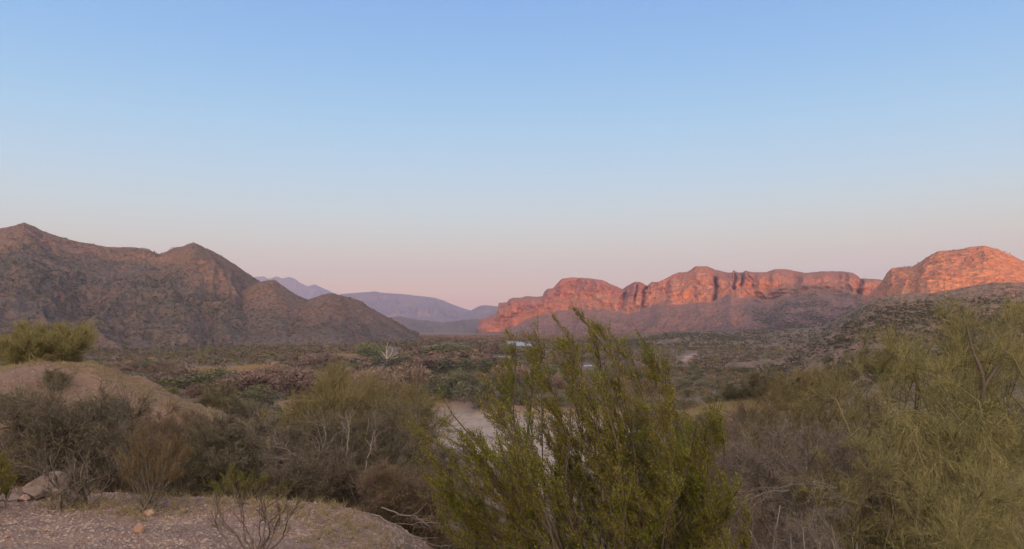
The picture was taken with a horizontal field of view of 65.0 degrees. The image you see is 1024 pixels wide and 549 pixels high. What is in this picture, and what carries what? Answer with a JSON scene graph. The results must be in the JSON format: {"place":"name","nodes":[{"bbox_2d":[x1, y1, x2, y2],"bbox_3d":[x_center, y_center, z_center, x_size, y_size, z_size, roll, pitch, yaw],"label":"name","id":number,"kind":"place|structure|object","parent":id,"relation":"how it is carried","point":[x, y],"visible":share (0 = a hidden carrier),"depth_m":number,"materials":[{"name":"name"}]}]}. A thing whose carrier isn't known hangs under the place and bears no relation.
{"place":"outdoors","nodes":[
{"label":"outdoors","id":0,"kind":"place"},
{"bbox_2d":[0,357,234,426],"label":"dry grass","id":1,"kind":"structure","parent":0,"point":[9,366],"depth_m":43.60,"materials":[{"name":"plant"}]},
{"bbox_2d":[0,222,259,351],"bbox_3d":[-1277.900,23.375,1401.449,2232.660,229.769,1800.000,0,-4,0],"label":"hills","id":2,"kind":"structure","parent":0,"point":[15,305],"depth_m":1029.99,"materials":[{"name":"stone"}]},
{"bbox_2d":[0,222,258,351],"bbox_3d":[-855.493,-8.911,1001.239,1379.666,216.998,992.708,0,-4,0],"label":"hillside scrub","id":3,"kind":"object","parent":2,"relation":"on","point":[101,308],"visible":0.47,"depth_m":1005.60,"materials":[{"name":"plant"}]},
{"bbox_2d":[0,495,293,548],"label":"dry grass","id":4,"kind":"structure","parent":0,"point":[130,512],"depth_m":7.22,"materials":[{"name":"plant"}]},
{"bbox_2d":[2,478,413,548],"bbox_3d":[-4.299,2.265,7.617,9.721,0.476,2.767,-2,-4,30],"label":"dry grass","id":5,"kind":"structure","parent":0,"point":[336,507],"depth_m":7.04,"materials":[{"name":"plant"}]},
{"bbox_2d":[241,280,305,346],"bbox_3d":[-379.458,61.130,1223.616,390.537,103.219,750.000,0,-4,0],"label":"hills left spur","id":6,"kind":"structure","parent":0,"point":[262,301],"depth_m":1055.18,"materials":[{"name":"stone"}]},
{"bbox_2d":[240,280,307,346],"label":"hillside scrub","id":7,"kind":"object","parent":6,"relation":"on","point":[259,289],"visible":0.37,"depth_m":1032.10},
{"bbox_2d":[254,276,337,298],"bbox_3d":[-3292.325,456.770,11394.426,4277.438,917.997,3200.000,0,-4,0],"label":"mountains","id":8,"kind":"structure","parent":0,"point":[293,285],"depth_m":11663.49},
{"bbox_2d":[287,293,419,346],"bbox_3d":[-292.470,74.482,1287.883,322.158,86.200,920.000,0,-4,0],"label":"hills left end","id":9,"kind":"structure","parent":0,"point":[377,328],"depth_m":1057.62,"materials":[{"name":"stone"}]},
{"bbox_2d":[285,293,418,345],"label":"hillside scrub","id":10,"kind":"object","parent":9,"relation":"on","point":[323,323],"visible":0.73,"depth_m":1074.31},
{"bbox_2d":[340,291,470,321],"bbox_3d":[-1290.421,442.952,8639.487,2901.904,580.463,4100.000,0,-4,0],"label":"distant mountain","id":11,"kind":"structure","parent":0,"point":[389,305],"depth_m":8356.88,"materials":[{"name":"stone"}]},
{"bbox_2d":[390,316,479,331],"bbox_3d":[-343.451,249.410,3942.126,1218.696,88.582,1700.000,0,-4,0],"label":"canyon hills","id":12,"kind":"structure","parent":0,"point":[470,325],"depth_m":3505.73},
{"bbox_2d":[456,305,497,320],"bbox_3d":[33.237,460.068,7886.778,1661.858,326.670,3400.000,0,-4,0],"label":"mountains","id":13,"kind":"structure","parent":0,"point":[482,311],"depth_m":7294.43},
{"bbox_2d":[0,330,1023,548],"bbox_3d":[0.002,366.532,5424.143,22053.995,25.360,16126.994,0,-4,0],"label":"ground","id":14,"kind":"structure","parent":0,"point":[474,419],"depth_m":34.14,"materials":[{"name":"soil"}]},
{"bbox_2d":[0,447,20,509],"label":"creosote bush","id":15,"kind":"object","parent":14,"relation":"on","point":[5,485],"visible":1,"depth_m":7.22,"materials":[{"name":"green plant"}]},
{"bbox_2d":[22,486,44,499],"bbox_3d":[-4.617,2.117,7.765,0.204,0.157,0.219,2,-4,-28],"label":"boulder","id":16,"kind":"object","parent":14,"relation":"on","point":[34,492],"visible":0.79,"depth_m":7.71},
{"bbox_2d":[0,404,84,486],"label":"mesquite shrub","id":17,"kind":"object","parent":14,"relation":"on","point":[18,479],"visible":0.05,"depth_m":10.01,"materials":[{"name":"brown plant"}]},
{"bbox_2d":[24,471,68,497],"bbox_3d":[-4.572,2.082,7.898,0.402,0.280,0.293,4,-5,-43],"label":"boulder","id":18,"kind":"object","parent":14,"relation":"on","point":[39,481],"visible":0.45,"depth_m":7.79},
{"bbox_2d":[0,318,100,365],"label":"palo verde tree","id":19,"kind":"object","parent":14,"relation":"on","point":[23,343],"visible":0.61,"depth_m":54.27,"materials":[{"name":"plant"}]},
{"bbox_2d":[40,367,75,389],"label":"desert shrub","id":20,"kind":"object","parent":14,"relation":"on","point":[60,373],"visible":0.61,"depth_m":40.53,"materials":[{"name":"green plant"}]},
{"bbox_2d":[31,448,114,511],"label":"mesquite shrub","id":21,"kind":"object","parent":14,"relation":"on","point":[79,483],"visible":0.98,"depth_m":7.38,"materials":[{"name":"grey plant"}]},
{"bbox_2d":[0,366,159,492],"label":"mesquite tree","id":22,"kind":"object","parent":14,"relation":"on","point":[41,442],"visible":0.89,"depth_m":8.77,"materials":[{"name":"green plant"}]},
{"bbox_2d":[0,361,237,421],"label":"rubble","id":23,"kind":"object","parent":14,"relation":"on","point":[91,383],"visible":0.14,"depth_m":42.06,"materials":[{"name":"stone"}]},
{"bbox_2d":[82,414,175,491],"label":"mesquite shrub","id":24,"kind":"object","parent":14,"relation":"on","point":[104,464],"visible":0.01,"depth_m":16.49,"materials":[{"name":"grey plant"}]},
{"bbox_2d":[85,396,211,496],"bbox_3d":[-5.053,2.932,11.248,1.653,2.471,1.853,0,-4,0],"label":"mesquite shrub","id":25,"kind":"object","parent":14,"relation":"on","point":[124,486],"visible":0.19,"depth_m":11.36,"materials":[{"name":"grey plant"}]},
{"bbox_2d":[106,415,193,512],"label":"creosote bush","id":26,"kind":"object","parent":14,"relation":"on","point":[137,452],"visible":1,"depth_m":7.35,"materials":[{"name":"brown plant"}]},
{"bbox_2d":[140,405,220,486],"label":"mesquite shrub","id":27,"kind":"object","parent":14,"relation":"on","point":[185,416],"visible":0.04,"depth_m":14.95,"materials":[{"name":"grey plant"}]},
{"bbox_2d":[151,364,229,387],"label":"mesquite tree","id":28,"kind":"object","parent":14,"relation":"on","point":[174,372],"visible":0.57,"depth_m":284.50,"materials":[{"name":"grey plant"}]},
{"bbox_2d":[179,384,208,397],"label":"mesquite tree","id":29,"kind":"object","parent":14,"relation":"on","point":[193,389],"visible":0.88,"depth_m":247.31,"materials":[{"name":"brown plant"}]},
{"bbox_2d":[155,365,233,394],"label":"mesquite tree","id":30,"kind":"object","parent":14,"relation":"on","point":[205,375],"visible":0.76,"depth_m":259.37,"materials":[{"name":"grey plant"}]},
{"bbox_2d":[0,486,428,548],"bbox_3d":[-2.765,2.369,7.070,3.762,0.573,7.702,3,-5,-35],"label":"gravel","id":31,"kind":"structure","parent":14,"relation":"on","point":[15,507],"depth_m":6.59,"materials":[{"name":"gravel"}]},
{"bbox_2d":[164,404,276,500],"bbox_3d":[-3.673,2.551,10.024,1.429,1.902,1.421,0,-4,0],"label":"mesquite shrub","id":32,"kind":"object","parent":14,"relation":"on","point":[224,454],"visible":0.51,"depth_m":9.81,"materials":[{"name":"green plant"}]},
{"bbox_2d":[191,380,251,417],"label":"desert shrub","id":33,"kind":"object","parent":14,"relation":"on","point":[210,397],"visible":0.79,"depth_m":61.32,"materials":[{"name":"green plant"}]},
{"bbox_2d":[209,368,279,397],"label":"mesquite tree","id":34,"kind":"object","parent":14,"relation":"on","point":[255,377],"visible":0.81,"depth_m":244.55,"materials":[{"name":"brown plant"}]},
{"bbox_2d":[134,353,358,372],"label":"tall grass","id":35,"kind":"structure","parent":14,"relation":"on","point":[242,367],"depth_m":430.62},
{"bbox_2d":[202,462,293,500],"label":"creosote bush","id":36,"kind":"object","parent":14,"relation":"on","point":[264,479],"visible":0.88,"depth_m":8.52,"materials":[{"name":"green plant"}]},
{"bbox_2d":[232,382,271,400],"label":"mesquite tree","id":37,"kind":"object","parent":14,"relation":"on","point":[255,388],"visible":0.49,"depth_m":236.48,"materials":[{"name":"green plant"}]},
{"bbox_2d":[230,398,278,425],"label":"desert shrub","id":38,"kind":"object","parent":14,"relation":"on","point":[255,416],"visible":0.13,"depth_m":68.79,"materials":[{"name":"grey plant"}]},
{"bbox_2d":[208,474,303,548],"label":"creosote bush","id":39,"kind":"object","parent":14,"relation":"on","point":[264,519],"visible":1,"depth_m":5.67,"materials":[{"name":"brown plant"}]},
{"bbox_2d":[247,390,281,407],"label":"mesquite tree","id":40,"kind":"object","parent":14,"relation":"on","point":[264,396],"visible":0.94,"depth_m":219.91,"materials":[{"name":"green plant"}]},
{"bbox_2d":[212,409,319,497],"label":"mesquite shrub","id":41,"kind":"object","parent":14,"relation":"on","point":[282,440],"visible":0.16,"depth_m":12.28,"materials":[{"name":"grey plant"}]},
{"bbox_2d":[241,361,301,384],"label":"mesquite tree","id":42,"kind":"object","parent":14,"relation":"on","point":[271,368],"visible":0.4,"depth_m":297.21,"materials":[{"name":"brown plant"}]},
{"bbox_2d":[257,365,341,397],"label":"mesquite tree","id":43,"kind":"object","parent":14,"relation":"on","point":[296,380],"visible":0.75,"depth_m":246.04,"materials":[{"name":"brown plant"}]},
{"bbox_2d":[258,443,375,509],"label":"mesquite shrub","id":44,"kind":"object","parent":14,"relation":"on","point":[315,474],"visible":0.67,"depth_m":8.73,"materials":[{"name":"grey plant"}]},
{"bbox_2d":[261,400,375,505],"bbox_3d":[-3.369,3.819,12.997,2.809,3.608,2.508,1,-4,-16],"label":"mesquite shrub","id":45,"kind":"object","parent":14,"relation":"on","point":[316,432],"visible":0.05,"depth_m":12.96,"materials":[{"name":"grey plant"}]},
{"bbox_2d":[293,352,349,369],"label":"mesquite tree","id":46,"kind":"object","parent":14,"relation":"on","point":[319,359],"visible":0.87,"depth_m":401.01,"materials":[{"name":"grey plant"}]},
{"bbox_2d":[254,398,397,491],"bbox_3d":[-2.699,2.391,10.877,2.366,1.552,1.388,0,-4,0],"label":"dead branch","id":47,"kind":"object","parent":14,"relation":"on","point":[335,414],"visible":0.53,"depth_m":11.05,"materials":[{"name":"plant"}]},
{"bbox_2d":[216,353,469,498],"bbox_3d":[-3.046,4.120,14.755,4.563,5.440,3.931,-1,-4,19],"label":"palo verde tree","id":48,"kind":"object","parent":14,"relation":"on","point":[336,391],"visible":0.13,"depth_m":14.50,"materials":[{"name":"green plant"}]},
{"bbox_2d":[296,396,434,509],"bbox_3d":[-2.120,3.529,12.200,2.513,3.475,2.355,0,-4,0],"label":"mesquite tree","id":49,"kind":"object","parent":14,"relation":"on","point":[391,449],"visible":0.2,"depth_m":12.30,"materials":[{"name":"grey plant"}]},
{"bbox_2d":[354,341,390,357],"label":"mesquite tree","id":50,"kind":"object","parent":14,"relation":"on","point":[368,349],"visible":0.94,"depth_m":536.02,"materials":[{"name":"green plant"}]},
{"bbox_2d":[349,365,405,401],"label":"mesquite tree","id":51,"kind":"object","parent":14,"relation":"on","point":[388,380],"visible":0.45,"depth_m":237.39,"materials":[{"name":"brown plant"}]},
{"bbox_2d":[368,354,418,371],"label":"mesquite tree","id":52,"kind":"object","parent":14,"relation":"on","point":[394,360],"visible":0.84,"depth_m":393.29,"materials":[{"name":"grey plant"}]},
{"bbox_2d":[5,344,797,394],"bbox_3d":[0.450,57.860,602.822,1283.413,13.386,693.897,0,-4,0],"label":"scrub","id":53,"kind":"object","parent":14,"relation":"on","point":[589,360],"visible":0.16,"depth_m":564.56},
{"bbox_2d":[1,329,803,371],"bbox_3d":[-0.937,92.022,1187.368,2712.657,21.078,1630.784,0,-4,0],"label":"scrubland","id":54,"kind":"structure","parent":14,"relation":"on","point":[472,341],"depth_m":654.45,"materials":[{"name":"plant"}]},
{"bbox_2d":[348,455,462,548],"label":"mesquite shrub","id":55,"kind":"object","parent":14,"relation":"on","point":[389,485],"visible":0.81,"depth_m":8.13,"materials":[{"name":"brown plant"}]},
{"bbox_2d":[385,362,448,397],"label":"mesquite tree","id":56,"kind":"object","parent":14,"relation":"on","point":[419,374],"visible":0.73,"depth_m":246.48,"materials":[{"name":"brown plant"}]},
{"bbox_2d":[371,498,464,548],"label":"dead branch","id":57,"kind":"object","parent":14,"relation":"on","point":[409,541],"visible":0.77,"depth_m":6.35,"materials":[{"name":"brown wood"}]},
{"bbox_2d":[403,354,458,370],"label":"mesquite tree","id":58,"kind":"object","parent":14,"relation":"on","point":[427,359],"visible":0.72,"depth_m":373.77,"materials":[{"name":"brown plant"}]},
{"bbox_2d":[408,383,453,399],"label":"mesquite tree","id":59,"kind":"object","parent":14,"relation":"on","point":[430,387],"visible":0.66,"depth_m":232.97,"materials":[{"name":"green plant"}]},
{"bbox_2d":[124,365,759,527],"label":"undergrowth","id":60,"kind":"object","parent":14,"relation":"on","point":[707,377],"visible":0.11,"depth_m":286.56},
{"bbox_2d":[392,425,494,531],"bbox_3d":[-0.920,3.260,10.837,1.441,2.463,1.513,0,-4,0],"label":"mesquite shrub","id":61,"kind":"object","parent":14,"relation":"on","point":[441,452],"visible":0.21,"depth_m":10.79,"materials":[{"name":"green plant"}]},
{"bbox_2d":[421,342,470,350],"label":"mesquite tree","id":62,"kind":"object","parent":14,"relation":"on","point":[450,346],"visible":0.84,"depth_m":690.17,"materials":[{"name":"green plant"}]},
{"bbox_2d":[425,367,474,395],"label":"mesquite tree","id":63,"kind":"object","parent":14,"relation":"on","point":[460,373],"visible":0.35,"depth_m":260.44,"materials":[{"name":"green plant"}]},
{"bbox_2d":[429,375,471,398],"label":"mesquite tree","id":64,"kind":"object","parent":14,"relation":"on","point":[450,383],"visible":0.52,"depth_m":241.77,"materials":[{"name":"green plant"}]},
{"bbox_2d":[422,508,499,548],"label":"desert shrub","id":65,"kind":"object","parent":14,"relation":"on","point":[451,543],"visible":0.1,"depth_m":9.54,"materials":[{"name":"brown plant"}]},
{"bbox_2d":[431,357,507,373],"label":"mesquite tree","id":66,"kind":"object","parent":14,"relation":"on","point":[464,365],"visible":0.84,"depth_m":356.19,"materials":[{"name":"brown plant"}]},
{"bbox_2d":[447,376,514,409],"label":"mesquite tree","id":67,"kind":"object","parent":14,"relation":"on","point":[472,390],"visible":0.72,"depth_m":216.89,"materials":[{"name":"plant"}]},
{"bbox_2d":[473,352,509,366],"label":"mesquite tree","id":68,"kind":"object","parent":14,"relation":"on","point":[493,357],"visible":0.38,"depth_m":422.66,"materials":[{"name":"brown plant"}]},
{"bbox_2d":[484,342,514,353],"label":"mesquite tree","id":69,"kind":"object","parent":14,"relation":"on","point":[494,347],"visible":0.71,"depth_m":646.18,"materials":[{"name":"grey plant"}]},
{"bbox_2d":[483,364,531,384],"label":"mesquite tree","id":70,"kind":"object","parent":14,"relation":"on","point":[520,371],"visible":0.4,"depth_m":268.89,"materials":[{"name":"brown plant"}]},
{"bbox_2d":[495,378,542,405],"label":"mesquite tree","id":71,"kind":"object","parent":14,"relation":"on","point":[516,393],"visible":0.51,"depth_m":215.01,"materials":[{"name":"plant"}]},
{"bbox_2d":[401,302,751,548],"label":"creosote bush","id":72,"kind":"object","parent":14,"relation":"on","point":[625,519],"visible":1,"depth_m":4.54,"materials":[{"name":"green plant"}]},
{"bbox_2d":[585,381,640,405],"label":"mesquite tree","id":73,"kind":"object","parent":14,"relation":"on","point":[618,398],"visible":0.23,"depth_m":223.44,"materials":[{"name":"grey plant"}]},
{"bbox_2d":[626,376,658,394],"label":"mesquite tree","id":74,"kind":"object","parent":14,"relation":"on","point":[642,383],"visible":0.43,"depth_m":260.01,"materials":[{"name":"grey plant"}]},
{"bbox_2d":[673,397,703,410],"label":"desert shrub","id":75,"kind":"object","parent":14,"relation":"on","point":[688,403],"visible":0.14,"depth_m":45.67,"materials":[{"name":"green plant"}]},
{"bbox_2d":[681,411,708,435],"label":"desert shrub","id":76,"kind":"object","parent":14,"relation":"on","point":[702,415],"visible":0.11,"depth_m":33.68,"materials":[{"name":"green plant"}]},
{"bbox_2d":[702,392,738,403],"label":"desert shrub","id":77,"kind":"object","parent":14,"relation":"on","point":[715,396],"visible":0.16,"depth_m":47.43,"materials":[{"name":"green plant"}]},
{"bbox_2d":[663,402,787,534],"bbox_3d":[3.375,4.609,12.692,2.903,5.149,2.208,1,-4,-14],"label":"mesquite shrub","id":78,"kind":"object","parent":14,"relation":"on","point":[730,434],"visible":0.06,"depth_m":12.78,"materials":[{"name":"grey plant"}]},
{"bbox_2d":[678,480,789,548],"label":"mesquite shrub","id":79,"kind":"object","parent":14,"relation":"on","point":[761,532],"visible":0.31,"depth_m":7.17,"materials":[{"name":"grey plant"}]},
{"bbox_2d":[718,378,753,402],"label":"desert shrub","id":80,"kind":"object","parent":14,"relation":"on","point":[730,391],"visible":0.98,"depth_m":37.40,"materials":[{"name":"green plant"}]},
{"bbox_2d":[678,437,800,546],"bbox_3d":[2.925,3.882,10.231,1.707,3.633,1.673,3,-5,-35],"label":"mesquite shrub","id":81,"kind":"object","parent":14,"relation":"on","point":[713,468],"visible":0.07,"depth_m":10.31,"materials":[{"name":"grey plant"}]},
{"bbox_2d":[744,366,803,400],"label":"desert shrub","id":82,"kind":"object","parent":14,"relation":"on","point":[758,383],"visible":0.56,"depth_m":36.42,"materials":[{"name":"green plant"}]},
{"bbox_2d":[706,410,856,548],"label":"shrub","id":83,"kind":"object","parent":14,"relation":"on","point":[789,478],"visible":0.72,"depth_m":6.92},
{"bbox_2d":[719,388,849,537],"bbox_3d":[4.860,4.982,14.757,3.459,5.847,3.019,0,-4,0],"label":"mesquite shrub","id":84,"kind":"object","parent":14,"relation":"on","point":[741,408],"visible":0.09,"depth_m":14.97,"materials":[{"name":"brown plant"}]},
{"bbox_2d":[720,500,867,548],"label":"mesquite shrub","id":85,"kind":"object","parent":14,"relation":"on","point":[817,544],"visible":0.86,"depth_m":6.15,"materials":[{"name":"plant"}]},
{"bbox_2d":[774,367,834,400],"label":"desert shrub","id":86,"kind":"object","parent":14,"relation":"on","point":[803,375],"visible":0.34,"depth_m":36.60,"materials":[{"name":"green plant"}]},
{"bbox_2d":[689,359,930,548],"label":"palo verde tree","id":87,"kind":"object","parent":14,"relation":"on","point":[805,403],"visible":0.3,"depth_m":10.30,"materials":[{"name":"plant"}]},
{"bbox_2d":[678,405,951,548],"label":"mesquite shrub","id":88,"kind":"object","parent":14,"relation":"on","point":[752,481],"visible":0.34,"depth_m":8.35,"materials":[{"name":"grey plant"}]},
{"bbox_2d":[814,351,865,391],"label":"desert shrub","id":89,"kind":"object","parent":14,"relation":"on","point":[824,359],"visible":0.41,"depth_m":37.45,"materials":[{"name":"green plant"}]},
{"bbox_2d":[778,435,944,548],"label":"mesquite shrub","id":90,"kind":"object","parent":14,"relation":"on","point":[884,487],"visible":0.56,"depth_m":7.74,"materials":[{"name":"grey plant"}]},
{"bbox_2d":[850,345,904,382],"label":"desert shrub","id":91,"kind":"object","parent":14,"relation":"on","point":[869,370],"visible":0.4,"depth_m":39.80,"materials":[{"name":"green plant"}]},
{"bbox_2d":[778,436,1023,548],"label":"palo verde tree","id":92,"kind":"object","parent":14,"relation":"on","point":[958,533],"visible":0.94,"depth_m":6.74,"materials":[{"name":"green plant"}]},
{"bbox_2d":[794,397,1023,548],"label":"palo verde tree","id":93,"kind":"object","parent":14,"relation":"on","point":[910,433],"visible":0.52,"depth_m":8.29,"materials":[{"name":"plant"}]},
{"bbox_2d":[804,319,1023,548],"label":"palo verde tree","id":94,"kind":"object","parent":14,"relation":"on","point":[933,391],"visible":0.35,"depth_m":9.88,"materials":[{"name":"green plant"}]},
{"bbox_2d":[869,291,1023,548],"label":"palo verde tree","id":95,"kind":"object","parent":14,"relation":"on","point":[983,383],"visible":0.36,"depth_m":11.04,"materials":[{"name":"green plant"}]},
{"bbox_2d":[912,296,1023,547],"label":"palo verde tree","id":96,"kind":"object","parent":14,"relation":"on","point":[1006,383],"visible":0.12,"depth_m":13.18,"materials":[{"name":"green plant"}]},
{"bbox_2d":[958,396,1023,468],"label":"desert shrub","id":97,"kind":"object","parent":14,"relation":"on","point":[1018,421],"visible":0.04,"depth_m":24.97,"materials":[{"name":"green plant"}]},
{"bbox_2d":[0,0,1023,309],"label":"sky","id":98,"kind":"structure","parent":0,"point":[466,154],"materials":[{"name":"blue"}]},
{"bbox_2d":[478,266,882,334],"bbox_3d":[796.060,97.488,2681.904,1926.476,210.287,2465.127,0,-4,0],"label":"cliffs","id":99,"kind":"structure","parent":0,"point":[704,289],"depth_m":2264.96,"materials":[{"name":"stone"}]},
{"bbox_2d":[492,304,852,334],"bbox_3d":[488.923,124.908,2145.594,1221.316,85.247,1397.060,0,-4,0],"label":"hillside scrub","id":100,"kind":"object","parent":99,"relation":"on","point":[678,323],"visible":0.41,"depth_m":1970.48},
{"bbox_2d":[751,293,861,329],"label":"hillside brush","id":101,"kind":"object","parent":99,"relation":"on","point":[820,318],"visible":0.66,"depth_m":1944.79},
{"bbox_2d":[626,330,769,347],"bbox_3d":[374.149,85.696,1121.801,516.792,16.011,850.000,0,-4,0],"label":"foothills","id":102,"kind":"structure","parent":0,"point":[735,342],"depth_m":899.71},
{"bbox_2d":[621,329,778,347],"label":"hillside scrub","id":103,"kind":"object","parent":102,"relation":"on","point":[721,337],"visible":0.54,"depth_m":932.90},
{"bbox_2d":[677,395,800,421],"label":"dry grass","id":104,"kind":"structure","parent":0,"point":[697,410],"depth_m":36.41,"materials":[{"name":"plant"}]},
{"bbox_2d":[725,297,1023,384],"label":"hills","id":105,"kind":"structure","parent":0,"point":[810,360],"depth_m":342.99,"materials":[{"name":"plant"}]},
{"bbox_2d":[726,294,1023,388],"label":"hillside scrub","id":106,"kind":"object","parent":105,"relation":"on","point":[871,318],"visible":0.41,"depth_m":341.82,"materials":[{"name":"plant"}]},
{"bbox_2d":[761,282,1023,349],"bbox_3d":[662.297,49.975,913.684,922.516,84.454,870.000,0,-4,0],"label":"hills","id":107,"kind":"structure","parent":0,"point":[974,291],"depth_m":856.19,"materials":[{"name":"stone"}]},
{"bbox_2d":[760,282,1023,349],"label":"hillside scrub","id":108,"kind":"object","parent":107,"relation":"on","point":[809,335],"visible":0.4,"depth_m":834.92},
{"bbox_2d":[862,246,1023,303],"bbox_3d":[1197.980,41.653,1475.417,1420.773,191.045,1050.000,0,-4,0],"label":"cliffs","id":109,"kind":"structure","parent":0,"point":[986,269],"depth_m":1295.99,"materials":[{"name":"orange stone"}]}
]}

